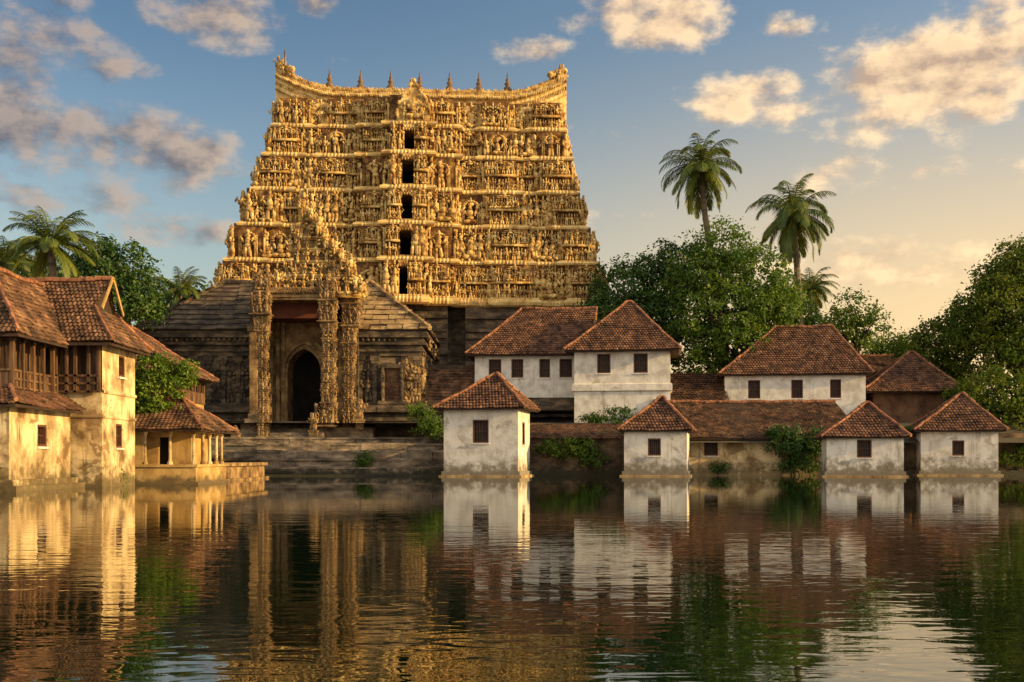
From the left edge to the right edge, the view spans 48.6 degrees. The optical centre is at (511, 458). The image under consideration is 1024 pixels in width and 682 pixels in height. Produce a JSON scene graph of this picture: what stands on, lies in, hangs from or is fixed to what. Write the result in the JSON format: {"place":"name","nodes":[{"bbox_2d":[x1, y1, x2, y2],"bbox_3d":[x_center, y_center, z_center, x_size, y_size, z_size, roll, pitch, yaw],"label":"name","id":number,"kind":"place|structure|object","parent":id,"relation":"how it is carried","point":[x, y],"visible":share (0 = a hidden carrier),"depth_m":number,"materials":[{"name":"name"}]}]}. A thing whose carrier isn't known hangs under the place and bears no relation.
{"place":"outdoors","nodes":[
{"label":"outdoors","id":0,"kind":"place"},
{"bbox_2d":[0,475,1023,681],"bbox_3d":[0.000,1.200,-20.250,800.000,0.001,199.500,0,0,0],"label":"water","id":1,"kind":"structure","parent":0,"point":[761,578],"depth_m":11.13,"materials":[{"name":"black liquid"}]},
{"bbox_2d":[0,267,153,491],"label":"waterside house","id":2,"kind":"structure","parent":1,"relation":"in","point":[70,347],"depth_m":46.78,"materials":[{"name":"paint"}]},
{"bbox_2d":[37,425,49,448],"bbox_3d":[-18.308,-0.833,43.891,0.385,0.927,1.012,0,0,0],"label":"window","id":3,"kind":"structure","parent":2,"relation":"in","point":[41,429],"depth_m":44.20,"materials":[{"name":"brown wood"}]},
{"bbox_2d":[115,424,123,449],"bbox_3d":[-17.107,-0.924,49.027,0.385,1.107,0.889,0,0,0],"label":"window","id":4,"kind":"structure","parent":2,"relation":"in","point":[119,426],"depth_m":49.31,"materials":[{"name":"brown wood"}]},
{"bbox_2d":[118,355,126,379],"bbox_3d":[-17.107,-3.954,49.362,0.385,1.007,0.899,0,0,0],"label":"window","id":5,"kind":"structure","parent":2,"relation":"in","point":[121,359],"depth_m":49.65,"materials":[{"name":"brown wood"}]},
{"bbox_2d":[121,468,128,485],"bbox_3d":[-17.157,0.867,49.418,0.903,0.898,0.954,0,0,0],"label":"shrub","id":6,"kind":"object","parent":2,"relation":"attached to","point":[123,477],"visible":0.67,"depth_m":49.41,"materials":[{"name":"green plant"}]},
{"bbox_2d":[135,395,238,484],"bbox_3d":[-17.132,-0.441,54.711,6.391,5.282,6.770,0,0,0],"label":"gazebo","id":7,"kind":"object","parent":1,"relation":"in","point":[173,446],"visible":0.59,"depth_m":53.10,"materials":[{"name":"paint"}]},
{"bbox_2d":[160,437,168,463],"bbox_3d":[-16.400,-0.360,53.680,0.520,1.280,0.040,0,0,0],"label":"door","id":8,"kind":"structure","parent":7,"relation":"in","point":[164,441],"depth_m":53.66,"materials":[{"name":"brown wood"}]},
{"bbox_2d":[212,462,268,480],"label":"quay","id":9,"kind":"structure","parent":1,"relation":"in","point":[237,471],"depth_m":63.69,"materials":[{"name":"stone"}]},
{"bbox_2d":[211,437,443,475],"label":"stone steps","id":10,"kind":"structure","parent":1,"relation":"in","point":[334,456],"depth_m":80.84,"materials":[{"name":"stone"}]},
{"bbox_2d":[231,425,240,436],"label":"guardian statue","id":11,"kind":"object","parent":10,"relation":"on","point":[238,434],"visible":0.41,"depth_m":85.20,"materials":[{"name":"stone"}]},
{"bbox_2d":[307,413,318,436],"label":"guardian statue","id":12,"kind":"object","parent":10,"relation":"on","point":[313,431],"visible":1,"depth_m":85.76,"materials":[{"name":"stone"}]},
{"bbox_2d":[347,449,376,466],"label":"shrub","id":13,"kind":"object","parent":10,"relation":"on","point":[363,459],"visible":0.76,"depth_m":78.79,"materials":[{"name":"green plant"}]},
{"bbox_2d":[406,400,443,442],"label":"shrub","id":14,"kind":"object","parent":10,"relation":"on","point":[431,427],"visible":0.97,"depth_m":83.16,"materials":[{"name":"green plant"}]},
{"bbox_2d":[431,371,540,476],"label":"pavilion","id":15,"kind":"structure","parent":1,"relation":"in","point":[486,426],"depth_m":74.10,"materials":[{"name":"paint"}]},
{"bbox_2d":[471,420,489,443],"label":"window","id":16,"kind":"structure","parent":15,"relation":"in","point":[480,427],"depth_m":74.22,"materials":[{"name":"brown wood"}]},
{"bbox_2d":[522,422,525,445],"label":"window","id":17,"kind":"structure","parent":15,"relation":"in","point":[523,424],"depth_m":75.87,"materials":[{"name":"brown wood"}]},
{"bbox_2d":[616,395,696,476],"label":"pavilion","id":18,"kind":"structure","parent":1,"relation":"in","point":[658,430],"depth_m":75.07,"materials":[{"name":"paint"}]},
{"bbox_2d":[647,438,661,456],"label":"window","id":19,"kind":"structure","parent":18,"relation":"in","point":[654,444],"depth_m":75.10,"materials":[{"name":"brown wood"}]},
{"bbox_2d":[708,461,732,474],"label":"shrub","id":20,"kind":"object","parent":1,"relation":"in","point":[724,465],"visible":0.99,"depth_m":79.11,"materials":[{"name":"green plant"}]},
{"bbox_2d":[814,401,911,476],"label":"pavilion","id":21,"kind":"structure","parent":1,"relation":"in","point":[865,438],"depth_m":73.14,"materials":[{"name":"paint"}]},
{"bbox_2d":[856,440,872,458],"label":"window","id":22,"kind":"structure","parent":21,"relation":"in","point":[864,447],"depth_m":73.16,"materials":[{"name":"brown wood"}]},
{"bbox_2d":[0,423,1023,467],"bbox_3d":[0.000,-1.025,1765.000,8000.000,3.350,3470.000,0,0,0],"label":"ground","id":23,"kind":"structure","parent":0,"point":[1000,440],"depth_m":80.00,"materials":[{"name":"stone"}]},
{"bbox_2d":[0,235,48,277],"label":"coconut palm","id":24,"kind":"object","parent":23,"relation":"on","point":[7,262],"visible":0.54,"depth_m":69.17,"materials":[{"name":"green plant"}]},
{"bbox_2d":[15,255,78,277],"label":"shade tree","id":25,"kind":"object","parent":23,"relation":"on","point":[22,275],"visible":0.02,"depth_m":89.28,"materials":[{"name":"green plant"}]},
{"bbox_2d":[0,205,105,277],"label":"coconut palm","id":26,"kind":"object","parent":23,"relation":"on","point":[49,250],"visible":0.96,"depth_m":65.74,"materials":[{"name":"green plant"}]},
{"bbox_2d":[46,231,172,330],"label":"shade tree","id":27,"kind":"object","parent":23,"relation":"on","point":[139,295],"visible":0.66,"depth_m":82.88,"materials":[{"name":"green plant"}]},
{"bbox_2d":[130,278,211,324],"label":"shade tree","id":28,"kind":"object","parent":23,"relation":"on","point":[169,300],"visible":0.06,"depth_m":96.94,"materials":[{"name":"green plant"}]},
{"bbox_2d":[128,324,219,408],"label":"house","id":29,"kind":"structure","parent":23,"relation":"on","point":[197,398],"depth_m":59.03,"materials":[{"name":"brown wood"}]},
{"bbox_2d":[135,349,201,414],"bbox_3d":[-16.460,-3.239,53.631,3.505,3.802,2.137,0,0,-22],"label":"creeper","id":30,"kind":"object","parent":29,"relation":"attached to","point":[185,376],"visible":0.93,"depth_m":53.44,"materials":[{"name":"green plant"}]},
{"bbox_2d":[150,266,207,305],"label":"coconut palm","id":31,"kind":"object","parent":23,"relation":"on","point":[181,290],"visible":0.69,"depth_m":94.36,"materials":[{"name":"green plant"}]},
{"bbox_2d":[134,192,440,436],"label":"temple hall","id":32,"kind":"structure","parent":23,"relation":"on","point":[326,334],"depth_m":89.46,"materials":[{"name":"stone"}]},
{"bbox_2d":[378,364,405,404],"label":"side door","id":33,"kind":"structure","parent":32,"relation":"in","point":[392,375],"depth_m":89.71,"materials":[{"name":"wood"}]},
{"bbox_2d":[352,398,367,429],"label":"guardian statue","id":34,"kind":"object","parent":23,"relation":"on","point":[360,420],"visible":1,"depth_m":86.73,"materials":[{"name":"stone"}]},
{"bbox_2d":[210,49,607,433],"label":"temple tower","id":35,"kind":"structure","parent":23,"relation":"on","point":[456,219],"depth_m":103.62,"materials":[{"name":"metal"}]},
{"bbox_2d":[427,365,474,426],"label":"shed","id":36,"kind":"structure","parent":23,"relation":"on","point":[445,381],"depth_m":92.69,"materials":[{"name":"tile"}]},
{"bbox_2d":[464,306,597,413],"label":"long house","id":37,"kind":"structure","parent":23,"relation":"on","point":[521,350],"depth_m":90.17,"materials":[{"name":"paint"}]},
{"bbox_2d":[489,359,500,374],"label":"window","id":38,"kind":"structure","parent":37,"relation":"in","point":[494,364],"depth_m":90.43,"materials":[{"name":"brown wood"}]},
{"bbox_2d":[510,359,523,378],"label":"window","id":39,"kind":"structure","parent":37,"relation":"in","point":[516,364],"depth_m":90.17,"materials":[{"name":"brown wood"}]},
{"bbox_2d":[538,359,550,378],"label":"window","id":40,"kind":"structure","parent":37,"relation":"in","point":[544,364],"depth_m":90.01,"materials":[{"name":"brown wood"}]},
{"bbox_2d":[559,359,572,378],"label":"window","id":41,"kind":"structure","parent":37,"relation":"in","point":[565,365],"depth_m":90.04,"materials":[{"name":"brown wood"}]},
{"bbox_2d":[530,423,623,475],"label":"coped wall","id":42,"kind":"structure","parent":23,"relation":"on","point":[612,445],"depth_m":79.00,"materials":[{"name":"stone"}]},
{"bbox_2d":[530,435,568,462],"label":"shrub","id":43,"kind":"object","parent":42,"relation":"attached to","point":[555,451],"visible":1,"depth_m":78.41,"materials":[{"name":"green plant"}]},
{"bbox_2d":[557,436,611,470],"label":"shrub","id":44,"kind":"object","parent":42,"relation":"attached to","point":[582,451],"visible":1,"depth_m":78.26,"materials":[{"name":"green plant"}]},
{"bbox_2d":[573,405,636,425],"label":"shrub","id":45,"kind":"object","parent":23,"relation":"on","point":[593,418],"visible":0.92,"depth_m":84.53,"materials":[{"name":"green plant"}]},
{"bbox_2d":[563,300,681,422],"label":"two storey house","id":46,"kind":"structure","parent":23,"relation":"on","point":[625,352],"depth_m":87.10,"materials":[{"name":"paint"}]},
{"bbox_2d":[596,354,610,373],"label":"window","id":47,"kind":"structure","parent":46,"relation":"in","point":[603,360],"depth_m":87.41,"materials":[{"name":"brown wood"}]},
{"bbox_2d":[633,353,648,373],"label":"window","id":48,"kind":"structure","parent":46,"relation":"in","point":[641,359],"depth_m":87.01,"materials":[{"name":"brown wood"}]},
{"bbox_2d":[569,235,719,343],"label":"shade tree","id":49,"kind":"object","parent":23,"relation":"on","point":[651,302],"visible":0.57,"depth_m":98.58,"materials":[{"name":"green plant"}]},
{"bbox_2d":[670,373,728,400],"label":"link building","id":50,"kind":"structure","parent":23,"relation":"on","point":[697,386],"depth_m":90.39,"materials":[{"name":"tile"}]},
{"bbox_2d":[659,130,741,319],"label":"coconut palm","id":51,"kind":"object","parent":23,"relation":"on","point":[699,170],"visible":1,"depth_m":101.76,"materials":[{"name":"green plant"}]},
{"bbox_2d":[660,215,814,390],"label":"shade tree","id":52,"kind":"object","parent":23,"relation":"on","point":[752,312],"visible":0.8,"depth_m":93.78,"materials":[{"name":"green plant"}]},
{"bbox_2d":[654,399,845,474],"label":"range","id":53,"kind":"structure","parent":23,"relation":"on","point":[729,420],"depth_m":81.70,"materials":[{"name":"tile"}]},
{"bbox_2d":[703,443,718,456],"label":"window","id":54,"kind":"structure","parent":53,"relation":"in","point":[710,449],"depth_m":80.26,"materials":[{"name":"brown wood"}]},
{"bbox_2d":[761,422,823,474],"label":"ivy","id":55,"kind":"object","parent":53,"relation":"attached to","point":[797,457],"visible":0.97,"depth_m":78.91,"materials":[{"name":"green plant"}]},
{"bbox_2d":[738,284,835,352],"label":"shade tree","id":56,"kind":"object","parent":23,"relation":"on","point":[812,319],"visible":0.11,"depth_m":99.68,"materials":[{"name":"green plant"}]},
{"bbox_2d":[745,173,835,324],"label":"coconut palm","id":57,"kind":"object","parent":23,"relation":"on","point":[793,222],"visible":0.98,"depth_m":98.20,"materials":[{"name":"green plant"}]},
{"bbox_2d":[717,324,873,414],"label":"house","id":58,"kind":"structure","parent":23,"relation":"on","point":[808,362],"depth_m":89.36,"materials":[{"name":"paint"}]},
{"bbox_2d":[747,380,760,399],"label":"window","id":59,"kind":"structure","parent":58,"relation":"in","point":[753,385],"depth_m":89.66,"materials":[{"name":"brown wood"}]},
{"bbox_2d":[790,380,803,399],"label":"window","id":60,"kind":"structure","parent":58,"relation":"in","point":[796,385],"depth_m":89.20,"materials":[{"name":"brown wood"}]},
{"bbox_2d":[829,379,841,398],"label":"window","id":61,"kind":"structure","parent":58,"relation":"in","point":[835,384],"depth_m":88.79,"materials":[{"name":"brown wood"}]},
{"bbox_2d":[787,267,839,314],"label":"coconut palm","id":62,"kind":"object","parent":23,"relation":"on","point":[808,285],"visible":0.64,"depth_m":107.55,"materials":[{"name":"green plant"}]},
{"bbox_2d":[813,284,894,353],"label":"round tree","id":63,"kind":"object","parent":23,"relation":"on","point":[859,336],"visible":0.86,"depth_m":105.33,"materials":[{"name":"green plant"}]},
{"bbox_2d":[859,353,897,378],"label":"back house","id":64,"kind":"structure","parent":23,"relation":"on","point":[877,363],"depth_m":102.83,"materials":[{"name":"tile"}]},
{"bbox_2d":[860,326,924,357],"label":"round tree","id":65,"kind":"object","parent":23,"relation":"on","point":[883,350],"visible":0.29,"depth_m":111.25,"materials":[{"name":"green plant"}]},
{"bbox_2d":[902,425,917,433],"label":"shrub","id":66,"kind":"object","parent":23,"relation":"on","point":[909,428],"visible":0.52,"depth_m":79.58,"materials":[{"name":"green plant"}]},
{"bbox_2d":[866,350,960,422],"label":"brown house","id":67,"kind":"structure","parent":23,"relation":"on","point":[905,387],"depth_m":90.09,"materials":[{"name":"tile"}]},
{"bbox_2d":[884,300,1005,396],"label":"rain tree","id":68,"kind":"object","parent":23,"relation":"on","point":[954,366],"visible":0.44,"depth_m":94.93,"materials":[{"name":"green plant"}]},
{"bbox_2d":[907,392,1008,475],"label":"pavilion","id":69,"kind":"structure","parent":23,"relation":"on","point":[956,434],"depth_m":78.11,"materials":[{"name":"paint"}]},
{"bbox_2d":[951,440,965,456],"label":"window","id":70,"kind":"structure","parent":69,"relation":"in","point":[957,445],"depth_m":78.22,"materials":[{"name":"brown wood"}]},
{"bbox_2d":[904,433,1023,474],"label":"bank wall","id":71,"kind":"structure","parent":23,"relation":"on","point":[909,458],"depth_m":80.50,"materials":[{"name":"brown stone"}]},
{"bbox_2d":[938,232,1023,395],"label":"rain tree","id":72,"kind":"object","parent":23,"relation":"on","point":[998,287],"visible":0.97,"depth_m":91.02,"materials":[{"name":"green plant"}]},
{"bbox_2d":[938,360,1023,430],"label":"bush","id":73,"kind":"object","parent":23,"relation":"on","point":[1004,409],"visible":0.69,"depth_m":85.43,"materials":[{"name":"green plant"}]},
{"bbox_2d":[998,439,1023,468],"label":"shrub","id":74,"kind":"object","parent":23,"relation":"on","point":[1003,459],"visible":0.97,"depth_m":79.79,"materials":[{"name":"green plant"}]},
{"bbox_2d":[0,0,1023,400],"label":"sky","id":75,"kind":"structure","parent":0,"point":[149,119],"materials":[{"name":"blue"}]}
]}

